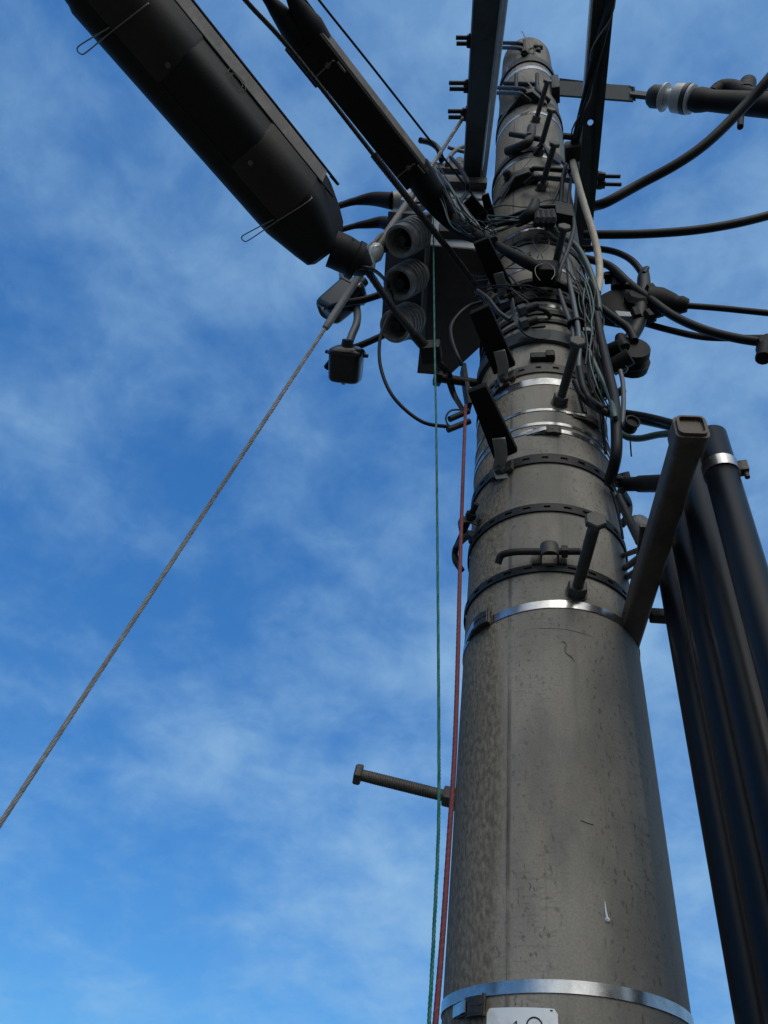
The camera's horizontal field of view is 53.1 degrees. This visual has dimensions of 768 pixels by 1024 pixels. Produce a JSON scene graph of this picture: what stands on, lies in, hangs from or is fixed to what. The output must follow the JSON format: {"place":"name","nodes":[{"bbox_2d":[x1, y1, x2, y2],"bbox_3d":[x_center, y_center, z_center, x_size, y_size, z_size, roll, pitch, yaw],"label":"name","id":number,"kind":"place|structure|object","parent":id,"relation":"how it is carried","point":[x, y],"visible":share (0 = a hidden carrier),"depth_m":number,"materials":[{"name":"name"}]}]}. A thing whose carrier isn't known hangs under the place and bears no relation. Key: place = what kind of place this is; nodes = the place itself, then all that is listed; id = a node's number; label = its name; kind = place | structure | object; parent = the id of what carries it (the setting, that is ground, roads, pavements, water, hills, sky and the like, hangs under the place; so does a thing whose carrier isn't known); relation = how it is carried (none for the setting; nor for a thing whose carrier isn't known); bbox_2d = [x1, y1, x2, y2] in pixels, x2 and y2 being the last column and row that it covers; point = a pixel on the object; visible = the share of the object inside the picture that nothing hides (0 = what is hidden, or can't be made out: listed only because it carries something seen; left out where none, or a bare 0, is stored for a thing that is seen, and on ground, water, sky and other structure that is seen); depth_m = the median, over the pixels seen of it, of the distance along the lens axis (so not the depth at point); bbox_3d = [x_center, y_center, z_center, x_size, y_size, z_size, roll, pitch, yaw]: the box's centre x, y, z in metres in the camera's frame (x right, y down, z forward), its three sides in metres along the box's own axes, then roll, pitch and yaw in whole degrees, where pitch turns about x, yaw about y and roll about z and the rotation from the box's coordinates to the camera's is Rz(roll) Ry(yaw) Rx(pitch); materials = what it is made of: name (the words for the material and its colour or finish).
{"place":"outdoors","nodes":[
{"label":"outdoors","id":0,"kind":"place"},
{"bbox_2d":[0,0,767,1023],"label":"sky","id":1,"kind":"structure","parent":0,"point":[198,843],"materials":[{"name":"blue"}]},
{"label":"wire","id":2,"kind":"object","parent":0,"visible":0},
{"bbox_2d":[262,0,497,245],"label":"cable closure","id":3,"kind":"object","parent":2,"relation":"hanging from","point":[306,34],"visible":0.84,"depth_m":2.42,"materials":[{"name":"black plastic"}]},
{"bbox_2d":[494,241,557,286],"bbox_3d":[0.425,-0.812,2.403,0.246,0.273,0.078,11,-44,-2],"label":"wire clamp","id":4,"kind":"object","parent":3,"relation":"attached to","point":[545,272],"visible":0.89,"depth_m":2.32,"materials":[{"name":"black metal"}]},
{"label":"ground","id":5,"kind":"structure","parent":0,"visible":0},
{"bbox_2d":[441,37,690,1023],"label":"utility pole","id":6,"kind":"object","parent":5,"relation":"on","point":[560,866],"visible":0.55,"depth_m":1.32,"materials":[{"name":"concrete"}]},
{"bbox_2d":[242,0,487,304],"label":"messenger wire","id":7,"kind":"object","parent":6,"relation":"attached to","point":[409,200],"visible":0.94,"depth_m":2.46,"materials":[{"name":"metal"}]},
{"bbox_2d":[318,0,476,198],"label":"wire","id":8,"kind":"object","parent":6,"relation":"attached to","point":[386,85],"visible":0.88,"depth_m":2.95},
{"bbox_2d":[352,764,455,807],"bbox_3d":[0.045,0.516,1.442,0.207,0.045,0.045,11,-44,7],"label":"step bolt","id":9,"kind":"object","parent":6,"relation":"attached to","point":[395,783],"visible":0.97,"depth_m":1.44,"materials":[{"name":"metal"}]},
{"bbox_2d":[380,156,489,373],"bbox_3d":[0.257,-1.116,3.246,0.416,1.369,0.708,6,-45,3],"label":"switch box","id":10,"kind":"object","parent":6,"relation":"attached to","point":[408,274],"visible":0.75,"depth_m":2.86,"materials":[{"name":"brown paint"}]},
{"bbox_2d":[324,334,384,369],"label":"cable","id":11,"kind":"object","parent":10,"relation":"attached to","point":[368,341],"visible":0.33,"depth_m":2.86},
{"bbox_2d":[343,274,360,342],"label":"cable","id":12,"kind":"object","parent":11,"relation":"on","point":[354,329],"visible":0.56,"depth_m":2.95,"materials":[{"name":"grey plastic"}]},
{"bbox_2d":[316,275,367,323],"bbox_3d":[-0.164,-0.850,3.056,0.198,0.215,0.128,-2,-46,12],"label":"cable pot","id":13,"kind":"object","parent":12,"relation":"hanging from","point":[334,292],"visible":0.73,"depth_m":3.02,"materials":[{"name":"black plastic"}]},
{"bbox_2d":[325,339,368,384],"bbox_3d":[-0.128,-0.526,2.708,0.154,0.131,0.160,-2,-46,12],"label":"cable pot","id":14,"kind":"object","parent":12,"relation":"hanging from","point":[346,361],"visible":1,"depth_m":2.67,"materials":[{"name":"black plastic"}]},
{"bbox_2d":[328,292,388,310],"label":"cable","id":15,"kind":"object","parent":10,"relation":"attached to","point":[363,299],"visible":0.62,"depth_m":2.77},
{"bbox_2d":[342,216,387,231],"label":"cable","id":16,"kind":"object","parent":10,"relation":"attached to","point":[380,222],"visible":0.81,"depth_m":3.47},
{"bbox_2d":[338,191,401,209],"bbox_3d":[-0.067,-1.488,3.662,0.403,0.122,0.093,3,-45,7],"label":"cable horn","id":17,"kind":"object","parent":10,"relation":"attached to","point":[389,200],"visible":0.81,"depth_m":3.64,"materials":[{"name":"plastic"}]},
{"bbox_2d":[358,265,449,427],"bbox_3d":[0.001,-0.641,2.362,0.235,0.787,0.522,-21,-52,27],"label":"cable","id":18,"kind":"object","parent":10,"relation":"attached to","point":[390,392],"visible":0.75,"depth_m":2.28,"materials":[{"name":"rubber"}]},
{"bbox_2d":[65,0,372,279],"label":"cable closure","id":19,"kind":"object","parent":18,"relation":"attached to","point":[187,71],"visible":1,"depth_m":1.83,"materials":[{"name":"black plastic"}]},
{"bbox_2d":[427,217,440,1023],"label":"green cord","id":20,"kind":"object","parent":10,"relation":"hanging from","point":[430,996],"visible":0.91,"depth_m":1.35,"materials":[{"name":"plastic"}]},
{"bbox_2d":[449,155,469,202],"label":"cable","id":21,"kind":"object","parent":10,"relation":"attached to","point":[462,172],"visible":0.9,"depth_m":2.80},
{"bbox_2d":[486,204,575,283],"bbox_3d":[0.468,-0.934,2.634,0.372,0.738,0.077,-18,-51,26],"label":"cable","id":22,"kind":"object","parent":10,"relation":"attached to","point":[570,241],"visible":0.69,"depth_m":2.53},
{"bbox_2d":[464,194,492,227],"bbox_3d":[0.352,-1.123,2.877,0.052,0.014,0.130,-31,-57,33],"label":"tag plate","id":23,"kind":"object","parent":22,"relation":"attached to","point":[473,205],"visible":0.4,"depth_m":2.87,"materials":[{"name":"black plastic"}]},
{"bbox_2d":[513,197,573,230],"bbox_3d":[0.548,-1.001,2.620,0.206,0.186,0.086,3,-45,6],"label":"hook clamp","id":24,"kind":"object","parent":22,"relation":"attached to","point":[547,218],"visible":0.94,"depth_m":2.60,"materials":[{"name":"metal"}]},
{"bbox_2d":[432,404,466,1023],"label":"red cord","id":25,"kind":"object","parent":6,"relation":"hanging from","point":[437,998],"visible":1,"depth_m":1.28,"materials":[{"name":"plastic"}]},
{"bbox_2d":[433,363,476,410],"bbox_3d":[0.212,-0.372,2.305,0.134,0.237,0.049,13,-45,-4],"label":"anchor bracket","id":26,"kind":"object","parent":6,"relation":"attached to","point":[464,381],"visible":0.78,"depth_m":2.31,"materials":[{"name":"metal"}]},
{"bbox_2d":[365,271,452,376],"bbox_3d":[0.054,-0.566,2.186,0.076,0.048,0.528,-22,-52,28],"label":"messenger wire","id":27,"kind":"object","parent":26,"relation":"attached to","point":[423,344],"visible":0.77,"depth_m":2.23,"materials":[{"name":"metal"}]},
{"bbox_2d":[445,408,470,432],"bbox_3d":[0.213,-0.263,2.206,0.078,0.117,0.018,11,-44,-2],"label":"rod pair","id":28,"kind":"object","parent":6,"relation":"attached to","point":[454,417],"visible":0.96,"depth_m":2.20,"materials":[{"name":"metal"}]},
{"bbox_2d":[449,300,482,365],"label":"cable","id":29,"kind":"object","parent":6,"relation":"attached to","point":[451,325],"visible":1,"depth_m":2.23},
{"bbox_2d":[448,0,507,177],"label":"cross arm","id":30,"kind":"object","parent":6,"relation":"attached to","point":[483,42],"visible":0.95,"depth_m":2.80},
{"bbox_2d":[0,117,463,827],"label":"guy wire","id":31,"kind":"object","parent":30,"relation":"attached to","point":[376,245],"visible":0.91,"depth_m":2.18,"materials":[{"name":"metal"}]},
{"bbox_2d":[491,86,546,112],"bbox_3d":[0.631,-2.171,3.925,0.357,0.815,0.116,-17,-50,24],"label":"arm saddle","id":32,"kind":"object","parent":6,"relation":"attached to","point":[523,95],"visible":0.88,"depth_m":3.65,"materials":[{"name":"metal"}]},
{"bbox_2d":[486,1007,557,1023],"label":"number plate","id":33,"kind":"object","parent":6,"relation":"attached to","point":[516,1015],"visible":1,"depth_m":1.03,"materials":[{"name":"white metal"}]},
{"bbox_2d":[480,318,566,363],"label":"strap band","id":34,"kind":"object","parent":6,"relation":"attached to","point":[540,320],"visible":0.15,"depth_m":2.25,"materials":[{"name":"metal"}]},
{"bbox_2d":[504,123,545,155],"bbox_3d":[0.585,-1.567,3.232,0.181,0.165,0.067,-18,-51,25],"label":"bent hook","id":35,"kind":"object","parent":6,"relation":"attached to","point":[529,136],"visible":0.98,"depth_m":3.20,"materials":[{"name":"metal"}]},
{"bbox_2d":[479,294,571,354],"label":"strap band","id":36,"kind":"object","parent":6,"relation":"attached to","point":[533,298],"visible":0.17,"depth_m":2.34,"materials":[{"name":"black metal"}]},
{"bbox_2d":[479,309,573,365],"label":"strap band","id":37,"kind":"object","parent":6,"relation":"attached to","point":[502,325],"visible":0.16,"depth_m":2.28,"materials":[{"name":"metal"}]},
{"bbox_2d":[499,56,554,98],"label":"strap band","id":38,"kind":"object","parent":6,"relation":"attached to","point":[515,63],"visible":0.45,"depth_m":4.18,"materials":[{"name":"metal"}]},
{"bbox_2d":[503,72,550,102],"bbox_3d":[0.704,-2.113,3.812,0.233,0.396,0.077,-2,-46,12],"label":"stud bracket","id":39,"kind":"object","parent":6,"relation":"attached to","point":[516,82],"visible":0.68,"depth_m":3.81,"materials":[{"name":"metal"}]},
{"bbox_2d":[510,298,551,339],"bbox_3d":[0.425,-0.560,2.208,0.124,0.177,0.056,4,-45,6],"label":"bolt bracket","id":40,"kind":"object","parent":6,"relation":"attached to","point":[527,327],"visible":1,"depth_m":2.18,"materials":[{"name":"metal"}]},
{"bbox_2d":[475,289,510,321],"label":"cable","id":41,"kind":"object","parent":40,"relation":"attached to","point":[493,305],"visible":1,"depth_m":2.24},
{"bbox_2d":[493,287,569,312],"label":"pole band","id":42,"kind":"object","parent":6,"relation":"attached to","point":[525,292],"visible":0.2,"depth_m":2.38,"materials":[{"name":"metal"}]},
{"bbox_2d":[474,236,512,305],"bbox_3d":[0.342,-0.742,2.374,0.064,0.061,0.211,-14,-49,22],"label":"footplate","id":43,"kind":"object","parent":42,"relation":"on","point":[494,268],"visible":0.86,"depth_m":2.38,"materials":[{"name":"black metal"}]},
{"bbox_2d":[492,146,571,194],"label":"strap band","id":44,"kind":"object","parent":6,"relation":"attached to","point":[507,160],"visible":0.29,"depth_m":3.24,"materials":[{"name":"metal"}]},
{"bbox_2d":[476,329,591,385],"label":"strap band","id":45,"kind":"object","parent":6,"relation":"attached to","point":[557,337],"visible":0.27,"depth_m":2.19,"materials":[{"name":"grey metal"}]},
{"bbox_2d":[485,237,585,290],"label":"pole band","id":46,"kind":"object","parent":6,"relation":"attached to","point":[542,240],"visible":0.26,"depth_m":2.63,"materials":[{"name":"metal"}]},
{"bbox_2d":[500,166,573,198],"bbox_3d":[0.618,-1.275,2.953,0.338,0.188,0.116,1,-45,9],"label":"arm saddle","id":47,"kind":"object","parent":6,"relation":"attached to","point":[524,177],"visible":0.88,"depth_m":2.95,"materials":[{"name":"metal"}]},
{"bbox_2d":[495,540,580,564],"bbox_3d":[0.315,0.085,1.580,0.175,0.032,0.044,-2,-46,12],"label":"rod clamp","id":48,"kind":"object","parent":6,"relation":"attached to","point":[551,547],"visible":0.99,"depth_m":1.57,"materials":[{"name":"metal"}]},
{"bbox_2d":[473,425,608,485],"bbox_3d":[0.416,-0.073,2.009,0.362,0.029,0.372,-2,-46,12],"label":"strap band","id":49,"kind":"object","parent":6,"relation":"attached to","point":[552,430],"visible":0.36,"depth_m":1.89,"materials":[{"name":"silver metal"}]},
{"bbox_2d":[530,78,551,122],"bbox_3d":[0.699,-1.820,3.413,0.045,0.045,0.187,12,-44,-2],"label":"step bolt","id":50,"kind":"object","parent":6,"relation":"attached to","point":[536,117],"visible":0.99,"depth_m":3.40,"materials":[{"name":"metal"}]},
{"bbox_2d":[476,363,606,431],"bbox_3d":[0.449,-0.262,2.204,0.364,0.038,0.364,-2,-46,12],"label":"pole band","id":51,"kind":"object","parent":6,"relation":"attached to","point":[545,368],"visible":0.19,"depth_m":2.08,"materials":[{"name":"metal"}]},
{"bbox_2d":[470,303,515,388],"bbox_3d":[0.294,-0.435,2.038,0.068,0.061,0.234,-12,-48,21],"label":"footplate","id":52,"kind":"object","parent":51,"relation":"on","point":[500,358],"visible":1,"depth_m":2.04,"materials":[{"name":"black metal"}]},
{"bbox_2d":[530,350,554,361],"bbox_3d":[0.435,-0.426,2.106,0.068,0.026,0.025,-2,-46,12],"label":"band lug","id":53,"kind":"object","parent":51,"relation":"on","point":[548,356],"visible":1,"depth_m":2.10,"materials":[{"name":"metal"}]},
{"bbox_2d":[474,422,609,479],"bbox_3d":[0.420,-0.093,2.036,0.362,0.012,0.362,-2,-46,12],"label":"strap band","id":54,"kind":"object","parent":6,"relation":"attached to","point":[551,423],"visible":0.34,"depth_m":1.92,"materials":[{"name":"silver metal"}]},
{"bbox_2d":[477,378,607,433],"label":"strap band","id":55,"kind":"object","parent":6,"relation":"attached to","point":[521,384],"visible":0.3,"depth_m":2.06,"materials":[{"name":"silver metal"}]},
{"bbox_2d":[475,408,609,463],"bbox_3d":[0.427,-0.131,2.074,0.361,0.032,0.361,-2,-46,12],"label":"strap band","id":56,"kind":"object","parent":6,"relation":"attached to","point":[590,420],"visible":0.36,"depth_m":1.95,"materials":[{"name":"silver metal"}]},
{"bbox_2d":[571,379,669,429],"bbox_3d":[0.611,-0.212,1.910,0.233,0.317,0.194,-13,-49,21],"label":"cable","id":57,"kind":"object","parent":56,"relation":"attached to","point":[582,397],"visible":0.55,"depth_m":1.89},
{"bbox_2d":[557,238,581,377],"bbox_3d":[0.550,-0.612,2.259,0.026,0.892,0.052,28,-47,-18],"label":"cable","id":58,"kind":"object","parent":57,"relation":"on","point":[574,308],"visible":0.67,"depth_m":2.21,"materials":[{"name":"grey plastic"}]},
{"bbox_2d":[463,563,627,629],"bbox_3d":[0.364,0.245,1.701,0.373,0.020,0.373,-2,-46,12],"label":"pole band","id":59,"kind":"object","parent":6,"relation":"attached to","point":[563,568],"visible":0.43,"depth_m":1.59,"materials":[{"name":"metal"}]},
{"bbox_2d":[535,107,555,155],"bbox_3d":[0.655,-1.543,3.129,0.045,0.045,0.191,11,-44,-1],"label":"step bolt","id":60,"kind":"object","parent":6,"relation":"attached to","point":[551,111],"visible":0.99,"depth_m":3.11,"materials":[{"name":"metal"}]},
{"bbox_2d":[471,453,620,515],"bbox_3d":[0.405,0.002,1.942,0.369,0.030,0.369,-2,-46,12],"label":"pole band","id":61,"kind":"object","parent":6,"relation":"attached to","point":[556,458],"visible":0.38,"depth_m":1.82,"materials":[{"name":"metal"}]},
{"bbox_2d":[468,382,516,480],"bbox_3d":[0.257,-0.179,1.771,0.076,0.061,0.254,-8,-47,17],"label":"footplate","id":62,"kind":"object","parent":61,"relation":"on","point":[500,439],"visible":1,"depth_m":1.78,"materials":[{"name":"black metal"}]},
{"bbox_2d":[467,503,627,571],"bbox_3d":[0.385,0.120,1.825,0.371,0.023,0.371,-2,-46,12],"label":"pole band","id":63,"kind":"object","parent":6,"relation":"attached to","point":[519,510],"visible":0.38,"depth_m":1.71,"materials":[{"name":"metal"}]},
{"bbox_2d":[452,502,480,561],"bbox_3d":[0.190,0.056,1.827,0.044,0.078,0.165,16,-45,-6],"label":"rod clamp","id":64,"kind":"object","parent":63,"relation":"attached to","point":[471,516],"visible":0.54,"depth_m":1.80,"materials":[{"name":"metal"}]},
{"bbox_2d":[535,141,559,191],"bbox_3d":[0.610,-1.284,2.869,0.045,0.045,0.188,11,-44,-1],"label":"step bolt","id":65,"kind":"object","parent":6,"relation":"attached to","point":[542,184],"visible":1,"depth_m":2.85,"materials":[{"name":"metal"}]},
{"bbox_2d":[462,600,639,663],"bbox_3d":[0.353,0.312,1.634,0.368,0.040,0.369,-2,-46,12],"label":"strap band","id":66,"kind":"object","parent":6,"relation":"attached to","point":[482,620],"visible":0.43,"depth_m":1.52,"materials":[{"name":"silver metal"}]},
{"bbox_2d":[553,223,570,266],"bbox_3d":[0.533,-0.787,2.362,0.045,0.045,0.195,7,-44,2],"label":"step bolt","id":67,"kind":"object","parent":6,"relation":"attached to","point":[564,229],"visible":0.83,"depth_m":2.32,"materials":[{"name":"metal"}]},
{"bbox_2d":[441,979,693,1023],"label":"strap band","id":68,"kind":"object","parent":6,"relation":"attached to","point":[470,1002],"visible":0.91,"depth_m":1.06,"materials":[{"name":"silver metal"}]},
{"bbox_2d":[532,220,602,320],"bbox_3d":[0.587,-0.825,2.511,0.240,0.579,0.050,15,-45,-6],"label":"cable","id":69,"kind":"object","parent":6,"relation":"attached to","point":[577,248],"visible":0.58,"depth_m":2.49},
{"bbox_2d":[551,336,584,408],"bbox_3d":[0.456,-0.341,1.908,0.045,0.045,0.202,8,-44,2],"label":"step bolt","id":70,"kind":"object","parent":6,"relation":"attached to","point":[560,399],"visible":1,"depth_m":1.90,"materials":[{"name":"metal"}]},
{"bbox_2d":[565,511,606,601],"bbox_3d":[0.382,0.090,1.458,0.045,0.045,0.225,5,-45,5],"label":"step bolt","id":71,"kind":"object","parent":6,"relation":"attached to","point":[576,586],"visible":1,"depth_m":1.44,"materials":[{"name":"metal"}]},
{"bbox_2d":[578,306,595,324],"bbox_3d":[0.621,-0.582,2.314,0.062,0.073,0.050,36,-50,-25],"label":"cable clip","id":72,"kind":"object","parent":6,"relation":"attached to","point":[580,314],"visible":0.09,"depth_m":2.30,"materials":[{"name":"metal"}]},
{"bbox_2d":[506,280,599,310],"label":"band","id":73,"kind":"object","parent":72,"relation":"attached to","point":[560,284],"visible":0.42,"depth_m":2.35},
{"bbox_2d":[593,311,622,483],"bbox_3d":[0.574,-0.347,1.988,0.045,0.716,0.090,6,-45,4],"label":"cable","id":74,"kind":"object","parent":72,"relation":"hanging from","point":[613,467],"visible":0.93,"depth_m":1.87,"materials":[{"name":"rubber"}]},
{"bbox_2d":[618,369,625,421],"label":"cable","id":75,"kind":"object","parent":74,"relation":"hanging from","point":[623,393],"visible":0.86,"depth_m":1.92,"materials":[{"name":"grey plastic"}]},
{"bbox_2d":[621,415,640,433],"bbox_3d":[0.548,-0.194,1.707,0.035,0.038,0.029,13,-45,-4],"label":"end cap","id":76,"kind":"object","parent":74,"relation":"attached to","point":[630,424],"visible":1,"depth_m":1.70,"materials":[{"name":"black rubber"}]},
{"bbox_2d":[584,372,607,454],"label":"cable","id":77,"kind":"object","parent":6,"relation":"attached to","point":[601,420],"visible":0.73,"depth_m":1.92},
{"bbox_2d":[574,0,621,252],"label":"cross arm","id":78,"kind":"object","parent":6,"relation":"attached to","point":[592,177],"visible":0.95,"depth_m":2.87},
{"bbox_2d":[563,0,615,162],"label":"cable bundle","id":79,"kind":"object","parent":78,"relation":"attached to","point":[574,143],"visible":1,"depth_m":2.72,"materials":[{"name":"metal"}]},
{"bbox_2d":[569,159,603,294],"bbox_3d":[0.706,-1.012,2.671,0.045,0.759,0.175,-14,-49,22],"label":"wrapped tube","id":80,"kind":"object","parent":79,"relation":"hanging from","point":[590,226],"visible":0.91,"depth_m":2.68,"materials":[{"name":"plastic"}]},
{"bbox_2d":[581,245,642,273],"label":"cable","id":81,"kind":"object","parent":6,"relation":"attached to","point":[633,262],"visible":0.6,"depth_m":2.90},
{"bbox_2d":[604,471,630,487],"bbox_3d":[0.572,-0.075,1.857,0.044,0.131,0.133,-21,-52,28],"label":"rod clamp","id":82,"kind":"object","parent":6,"relation":"attached to","point":[620,476],"visible":0.37,"depth_m":1.86,"materials":[{"name":"metal"}]},
{"bbox_2d":[618,474,659,492],"bbox_3d":[0.583,-0.062,1.700,0.039,0.200,0.201,15,-45,-5],"label":"spacer pipe","id":83,"kind":"object","parent":82,"relation":"attached to","point":[644,483],"visible":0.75,"depth_m":1.70,"materials":[{"name":"black plastic"}]},
{"bbox_2d":[602,304,638,342],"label":"cable","id":84,"kind":"object","parent":6,"relation":"attached to","point":[620,322],"visible":0.77,"depth_m":2.38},
{"bbox_2d":[576,365,672,426],"bbox_3d":[0.633,-0.219,1.869,0.246,0.412,0.204,-23,-53,29],"label":"cable","id":85,"kind":"object","parent":6,"relation":"attached to","point":[598,405],"visible":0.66,"depth_m":1.90,"materials":[{"name":"rubber"}]},
{"bbox_2d":[584,281,605,404],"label":"cable","id":86,"kind":"object","parent":85,"relation":"attached to","point":[599,392],"visible":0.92,"depth_m":2.05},
{"bbox_2d":[615,493,638,541],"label":"cable","id":87,"kind":"object","parent":6,"relation":"attached to","point":[628,516],"visible":0.79,"depth_m":1.67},
{"bbox_2d":[608,400,669,441],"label":"cable","id":88,"kind":"object","parent":6,"relation":"attached to","point":[635,438],"visible":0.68,"depth_m":1.81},
{"bbox_2d":[550,74,767,129],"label":"strain insulator","id":89,"kind":"object","parent":6,"relation":"attached to","point":[725,96],"visible":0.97,"depth_m":3.74,"materials":[{"name":"grey metal"}]},
{"bbox_2d":[621,415,709,647],"bbox_3d":[0.501,-0.004,1.453,0.051,0.242,0.565,3,-45,7],"label":"square arm","id":90,"kind":"object","parent":6,"relation":"attached to","point":[688,437],"visible":0.94,"depth_m":1.32},
{"bbox_2d":[649,608,665,623],"bbox_3d":[0.551,0.207,1.532,0.060,0.020,0.028,3,-45,7],"label":"pipe clip","id":91,"kind":"object","parent":90,"relation":"attached to","point":[657,616],"visible":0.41,"depth_m":1.52,"materials":[{"name":"metal"}]},
{"bbox_2d":[586,255,757,345],"bbox_3d":[4.814,0.358,0.475,8.892,4.202,0.028,-2,-46,12],"label":"cable","id":92,"kind":"object","parent":6,"relation":"attached to","point":[620,275],"visible":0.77,"depth_m":2.44,"materials":[{"name":"rubber"}]},
{"bbox_2d":[755,333,767,364],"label":"terminal clip","id":93,"kind":"object","parent":92,"relation":"attached to","point":[761,355],"visible":1,"depth_m":2.21,"materials":[{"name":"plastic"}]},
{"bbox_2d":[583,211,767,238],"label":"cable","id":94,"kind":"object","parent":6,"relation":"attached to","point":[687,230],"visible":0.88,"depth_m":2.83,"materials":[{"name":"rubber"}]},
{"bbox_2d":[594,72,767,210],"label":"cable","id":95,"kind":"object","parent":6,"relation":"attached to","point":[731,119],"visible":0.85,"depth_m":3.13,"materials":[{"name":"rubber"}]},
{"bbox_2d":[601,271,767,327],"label":"dead end clamp","id":96,"kind":"object","parent":6,"relation":"attached to","point":[620,299],"visible":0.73,"depth_m":2.55,"materials":[{"name":"plastic"}]},
{"bbox_2d":[607,266,650,377],"bbox_3d":[0.779,-0.613,2.470,0.230,0.770,0.117,22,-46,-12],"label":"taped splice","id":97,"kind":"object","parent":96,"relation":"attached to","point":[629,359],"visible":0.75,"depth_m":2.29,"materials":[{"name":"plastic"}]},
{"bbox_2d":[645,323,761,341],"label":"cable","id":98,"kind":"object","parent":96,"relation":"attached to","point":[678,332],"visible":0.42,"depth_m":2.55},
{"bbox_2d":[659,547,765,1023],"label":"conduit","id":99,"kind":"object","parent":5,"relation":"on","point":[746,1003],"visible":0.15,"depth_m":1.12,"materials":[{"name":"plastic"}]},
{"bbox_2d":[672,509,767,1023],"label":"conduit","id":100,"kind":"object","parent":5,"relation":"on","point":[753,889],"visible":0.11,"depth_m":1.06,"materials":[{"name":"plastic"}]},
{"bbox_2d":[684,459,767,888],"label":"conduit","id":101,"kind":"object","parent":5,"relation":"on","point":[746,708],"visible":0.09,"depth_m":1.07,"materials":[{"name":"plastic"}]},
{"bbox_2d":[700,425,767,718],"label":"conduit","id":102,"kind":"object","parent":5,"relation":"on","point":[723,470],"visible":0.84,"depth_m":1.07,"materials":[{"name":"black metal"}]},
{"bbox_3d":[0.570,-0.508,2.148,0.027,0.040,0.025,-2,-46,12],"label":"cable tie","id":103,"kind":"object","parent":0,"visible":0},
{"bbox_2d":[581,331,610,401],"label":"cable","id":104,"kind":"object","parent":103,"relation":"hanging from","point":[599,373],"visible":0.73,"depth_m":2.01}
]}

